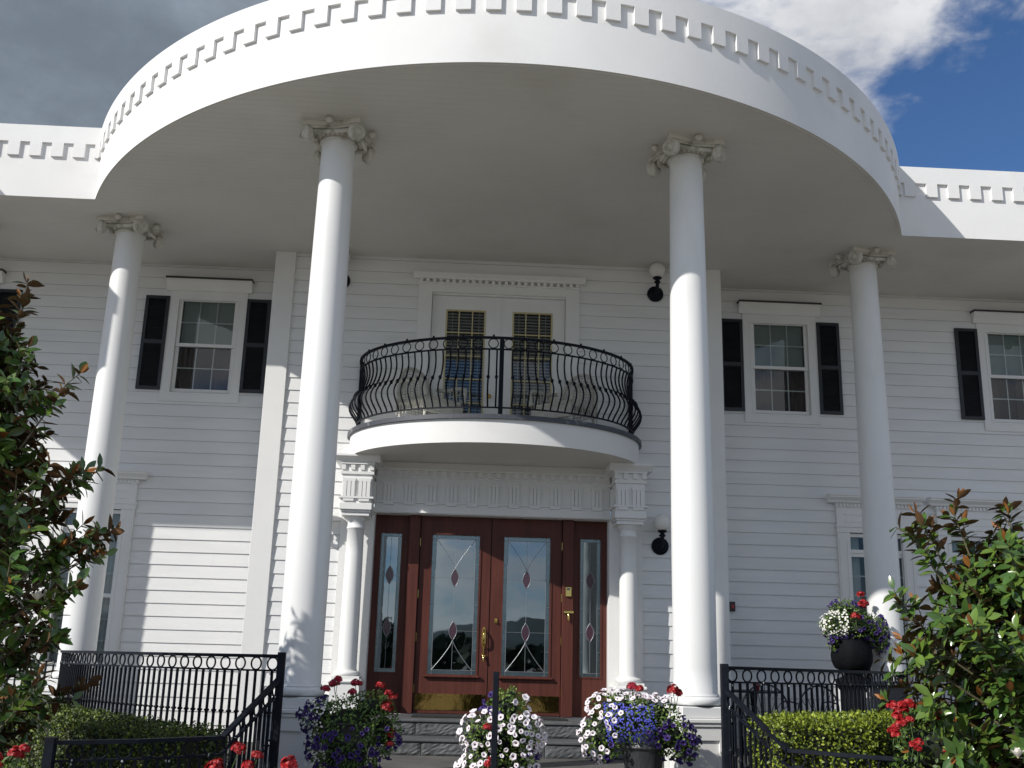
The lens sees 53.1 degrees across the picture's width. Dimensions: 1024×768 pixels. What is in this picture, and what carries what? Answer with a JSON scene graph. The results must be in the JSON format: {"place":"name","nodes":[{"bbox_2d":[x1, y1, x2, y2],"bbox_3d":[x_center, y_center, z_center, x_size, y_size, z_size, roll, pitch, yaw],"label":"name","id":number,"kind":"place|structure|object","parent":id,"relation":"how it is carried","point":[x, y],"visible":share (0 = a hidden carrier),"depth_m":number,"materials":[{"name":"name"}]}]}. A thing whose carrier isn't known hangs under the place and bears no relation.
{"place":"outdoors","nodes":[
{"label":"outdoors","id":0,"kind":"place"},
{"bbox_2d":[390,713,605,718],"bbox_3d":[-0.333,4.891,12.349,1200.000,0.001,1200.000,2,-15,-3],"label":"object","id":1,"kind":"structure","parent":0,"point":[541,716],"depth_m":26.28,"materials":[{"name":"concrete"}]},
{"bbox_2d":[204,741,298,767],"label":"geranium plant","id":2,"kind":"object","parent":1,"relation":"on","point":[239,748],"visible":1,"depth_m":6.49,"materials":[{"name":"red plant"}]},
{"bbox_2d":[226,737,1022,767],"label":"porch floor","id":3,"kind":"structure","parent":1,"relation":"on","point":[408,761],"depth_m":10.83,"materials":[{"name":"concrete"}]},
{"bbox_2d":[0,650,57,686],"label":"wing railing","id":4,"kind":"object","parent":3,"relation":"on","point":[46,662],"visible":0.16,"depth_m":11.85,"materials":[{"name":"black metal"}]},
{"bbox_2d":[19,662,55,688],"bbox_3d":[-5.540,3.705,12.036,0.525,0.894,0.504,7,-15,-19],"label":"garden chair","id":5,"kind":"object","parent":3,"relation":"on","point":[42,663],"visible":0.06,"depth_m":12.33,"materials":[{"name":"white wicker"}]},
{"bbox_2d":[41,650,285,767],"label":"porch railing","id":6,"kind":"object","parent":3,"relation":"on","point":[70,671],"visible":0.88,"depth_m":8.30,"materials":[{"name":"black metal"}]},
{"bbox_2d":[323,721,374,767],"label":"flower pot","id":7,"kind":"object","parent":3,"relation":"on","point":[342,729],"visible":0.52,"depth_m":8.30,"materials":[{"name":"plastic"}]},
{"bbox_2d":[295,675,404,767],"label":"potted flowers","id":8,"kind":"object","parent":7,"relation":"in","point":[364,711],"visible":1,"depth_m":8.37,"materials":[{"name":"multicoloured plant"}]},
{"bbox_2d":[367,714,622,759],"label":"front steps","id":9,"kind":"structure","parent":3,"relation":"on","point":[424,736],"depth_m":11.61,"materials":[{"name":"grey stone"}]},
{"bbox_2d":[473,729,519,756],"bbox_3d":[-0.114,3.056,8.232,0.420,0.520,0.420,2,-15,-3],"label":"flower pot","id":10,"kind":"object","parent":3,"relation":"on","point":[505,743],"visible":0.24,"depth_m":8.12,"materials":[{"name":"metal"}]},
{"bbox_2d":[453,684,547,767],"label":"potted flowers","id":11,"kind":"object","parent":10,"relation":"in","point":[508,707],"visible":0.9,"depth_m":8.14,"materials":[{"name":"white plant"}]},
{"bbox_2d":[0,0,1023,767],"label":"mansion","id":12,"kind":"structure","parent":3,"relation":"on","point":[806,372],"depth_m":12.98,"materials":[{"name":"white"}]},
{"bbox_2d":[0,268,6,283],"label":"window","id":13,"kind":"structure","parent":12,"relation":"in","point":[2,272],"depth_m":14.23,"materials":[{"name":"white paint"}]},
{"bbox_2d":[0,467,30,689],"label":"window","id":14,"kind":"structure","parent":12,"relation":"in","point":[11,467],"depth_m":13.36,"materials":[{"name":"white paint"}]},
{"bbox_2d":[31,467,147,713],"bbox_3d":[-5.572,2.837,13.559,1.300,3.332,0.855,2,-15,-3],"label":"window","id":15,"kind":"structure","parent":12,"relation":"in","point":[125,504],"depth_m":13.43,"materials":[{"name":"white paint"}]},
{"bbox_2d":[159,275,254,403],"bbox_3d":[-4.267,-0.546,14.458,1.200,1.767,0.735,2,-15,-3],"label":"window","id":16,"kind":"structure","parent":12,"relation":"in","point":[202,360],"depth_m":14.33,"materials":[{"name":"white paint"}]},
{"bbox_2d":[347,253,349,286],"bbox_3d":[-2.284,-1.558,13.748,0.228,0.507,0.280,2,-15,-3],"label":"wall lamp","id":17,"kind":"object","parent":12,"relation":"attached to","point":[348,280],"visible":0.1,"depth_m":13.82,"materials":[{"name":"black metal"}]},
{"bbox_2d":[395,367,467,416],"bbox_3d":[-1.061,0.181,12.974,0.776,0.922,0.704,15,-20,-43],"label":"wicker chair","id":18,"kind":"object","parent":12,"relation":"on","point":[426,393],"visible":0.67,"depth_m":12.82,"materials":[{"name":"white wicker"}]},
{"bbox_2d":[413,516,491,713],"bbox_3d":[-0.748,2.891,12.938,0.916,2.420,0.133,2,-15,-3],"label":"front door","id":19,"kind":"structure","parent":12,"relation":"in","point":[451,691],"depth_m":12.92,"materials":[{"name":"paint"}]},
{"bbox_2d":[411,714,567,720],"bbox_3d":[-0.271,3.988,12.285,1.850,0.018,0.460,2,-15,-3],"label":"door mat","id":20,"kind":"object","parent":12,"relation":"attached to","point":[461,716],"depth_m":12.12,"materials":[{"name":"black rubber"}]},
{"bbox_2d":[412,271,585,419],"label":"balcony door","id":21,"kind":"structure","parent":12,"relation":"in","point":[445,309],"depth_m":13.88,"materials":[{"name":"white paint"}]},
{"bbox_2d":[487,519,562,715],"bbox_3d":[0.177,2.931,12.997,0.916,2.420,0.095,2,-15,-3],"label":"front door","id":22,"kind":"structure","parent":12,"relation":"in","point":[543,689],"depth_m":13.00,"materials":[{"name":"paint"}]},
{"bbox_2d":[528,374,597,422],"bbox_3d":[0.690,0.247,13.050,0.776,0.922,0.704,-10,-19,38],"label":"wicker chair","id":23,"kind":"object","parent":12,"relation":"on","point":[571,401],"visible":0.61,"depth_m":12.91,"materials":[{"name":"white wicker"}]},
{"bbox_2d":[647,262,664,301],"bbox_3d":[1.969,-1.397,13.934,0.228,0.507,0.280,2,-15,-3],"label":"wall lamp","id":24,"kind":"object","parent":12,"relation":"attached to","point":[657,273],"visible":1,"depth_m":13.89,"materials":[{"name":"black metal"}]},
{"bbox_2d":[651,514,670,554],"bbox_3d":[1.911,1.914,13.078,0.228,0.507,0.280,2,-15,-3],"label":"wall lamp","id":25,"kind":"object","parent":12,"relation":"attached to","point":[662,524],"visible":1,"depth_m":13.04,"materials":[{"name":"black metal"}]},
{"bbox_2d":[729,602,734,610],"bbox_3d":[2.930,2.963,13.660,0.085,0.125,0.052,2,-15,-3],"label":"alarm box","id":26,"kind":"object","parent":12,"relation":"attached to","point":[731,606],"visible":0.88,"depth_m":13.64,"materials":[{"name":"red plastic"}]},
{"bbox_2d":[737,299,821,424],"bbox_3d":[3.800,-0.241,14.811,1.200,1.767,0.735,2,-15,-3],"label":"window","id":27,"kind":"structure","parent":12,"relation":"in","point":[781,379],"depth_m":14.68,"materials":[{"name":"white paint"}]},
{"bbox_2d":[826,493,922,701],"bbox_3d":[4.920,3.234,14.017,1.300,3.332,0.855,2,-15,-3],"label":"window","id":28,"kind":"structure","parent":12,"relation":"in","point":[848,513],"depth_m":13.99,"materials":[{"name":"white paint"}]},
{"bbox_2d":[926,497,1022,733],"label":"window","id":29,"kind":"structure","parent":12,"relation":"in","point":[978,508],"depth_m":14.09,"materials":[{"name":"white paint"}]},
{"bbox_2d":[970,309,1023,431],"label":"window","id":30,"kind":"structure","parent":12,"relation":"in","point":[1000,333],"depth_m":14.84,"materials":[{"name":"white paint"}]},
{"bbox_2d":[620,723,668,767],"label":"flower pot","id":31,"kind":"object","parent":3,"relation":"on","point":[641,755],"visible":0.62,"depth_m":8.41,"materials":[{"name":"plastic"}]},
{"bbox_2d":[576,682,701,766],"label":"potted flowers","id":32,"kind":"object","parent":31,"relation":"in","point":[626,718],"visible":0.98,"depth_m":8.46,"materials":[{"name":"multicoloured plant"}]},
{"bbox_2d":[734,689,780,751],"bbox_3d":[3.028,4.212,12.807,0.740,0.735,0.740,2,-15,-3],"label":"patio table","id":33,"kind":"object","parent":3,"relation":"on","point":[744,691],"visible":0.24,"depth_m":12.82,"materials":[{"name":"black paint"}]},
{"bbox_2d":[738,684,787,755],"bbox_3d":[3.033,4.049,12.383,0.568,0.844,0.480,0,-15,6],"label":"patio chair","id":34,"kind":"object","parent":3,"relation":"on","point":[744,697],"visible":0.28,"depth_m":12.26,"materials":[{"name":"black paint"}]},
{"bbox_2d":[784,685,839,712],"bbox_3d":[3.603,4.064,12.379,0.568,0.844,0.480,5,-15,-14],"label":"patio chair","id":35,"kind":"object","parent":3,"relation":"on","point":[798,704],"visible":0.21,"depth_m":12.27,"materials":[{"name":"black paint"}]},
{"bbox_2d":[720,664,940,767],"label":"porch railing","id":36,"kind":"object","parent":3,"relation":"on","point":[730,756],"visible":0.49,"depth_m":8.36,"materials":[{"name":"black metal"}]},
{"bbox_2d":[828,630,872,713],"bbox_3d":[3.975,3.626,11.923,0.500,1.475,0.500,2,-15,-3],"label":"garden urn","id":37,"kind":"object","parent":3,"relation":"on","point":[855,653],"visible":0.42,"depth_m":11.86,"materials":[{"name":"metal"}]},
{"bbox_2d":[818,591,890,655],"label":"potted flowers","id":38,"kind":"object","parent":37,"relation":"in","point":[848,617],"visible":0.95,"depth_m":12.00,"materials":[{"name":"green plant"}]},
{"bbox_2d":[873,681,895,709],"bbox_3d":[4.323,3.863,11.674,0.310,0.910,0.330,2,-15,-3],"label":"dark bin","id":39,"kind":"object","parent":3,"relation":"on","point":[878,692],"visible":0.05,"depth_m":11.77,"materials":[{"name":"black plastic"}]},
{"bbox_2d":[908,672,998,714],"bbox_3d":[6.496,4.029,12.267,3.638,1.033,0.049,2,-15,-2],"label":"wing railing","id":40,"kind":"object","parent":3,"relation":"on","point":[942,683],"visible":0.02,"depth_m":12.30,"materials":[{"name":"black metal"}]},
{"label":"planting bed","id":41,"kind":"structure","parent":1,"relation":"on","visible":0},
{"bbox_2d":[0,743,30,767],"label":"geranium plant","id":42,"kind":"object","parent":41,"relation":"on","point":[18,751],"visible":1,"depth_m":6.34,"materials":[{"name":"red plant"}]},
{"bbox_2d":[0,271,123,764],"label":"magnolia tree","id":43,"kind":"object","parent":41,"relation":"on","point":[20,522],"visible":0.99,"depth_m":7.33,"materials":[{"name":"green plant"}]},
{"bbox_2d":[0,687,232,767],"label":"hedge","id":44,"kind":"object","parent":41,"relation":"on","point":[68,722],"visible":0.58,"depth_m":7.95,"materials":[{"name":"green plant"}]},
{"bbox_2d":[746,704,976,767],"bbox_3d":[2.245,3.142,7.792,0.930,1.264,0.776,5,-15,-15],"label":"hedge","id":45,"kind":"object","parent":41,"relation":"on","point":[842,736],"visible":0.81,"depth_m":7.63,"materials":[{"name":"green plant"}]},
{"bbox_2d":[886,698,976,767],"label":"geranium plant","id":46,"kind":"object","parent":41,"relation":"on","point":[925,746],"visible":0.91,"depth_m":6.89,"materials":[{"name":"red plant"}]},
{"bbox_2d":[872,488,1023,767],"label":"magnolia tree","id":47,"kind":"object","parent":41,"relation":"on","point":[987,596],"visible":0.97,"depth_m":7.32,"materials":[{"name":"green plant"}]},
{"bbox_3d":[-0.048,3.309,7.183,3.720,0.488,1.410,2,-15,-3],"label":"porch stairs","id":48,"kind":"object","parent":1,"relation":"on","visible":0},
{"bbox_2d":[490,672,498,767],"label":"handrail post","id":49,"kind":"object","parent":48,"relation":"on","point":[494,733],"visible":1,"depth_m":7.87,"materials":[{"name":"black metal"}]},
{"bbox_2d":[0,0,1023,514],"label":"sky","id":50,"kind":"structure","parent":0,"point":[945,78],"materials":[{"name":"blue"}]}
]}

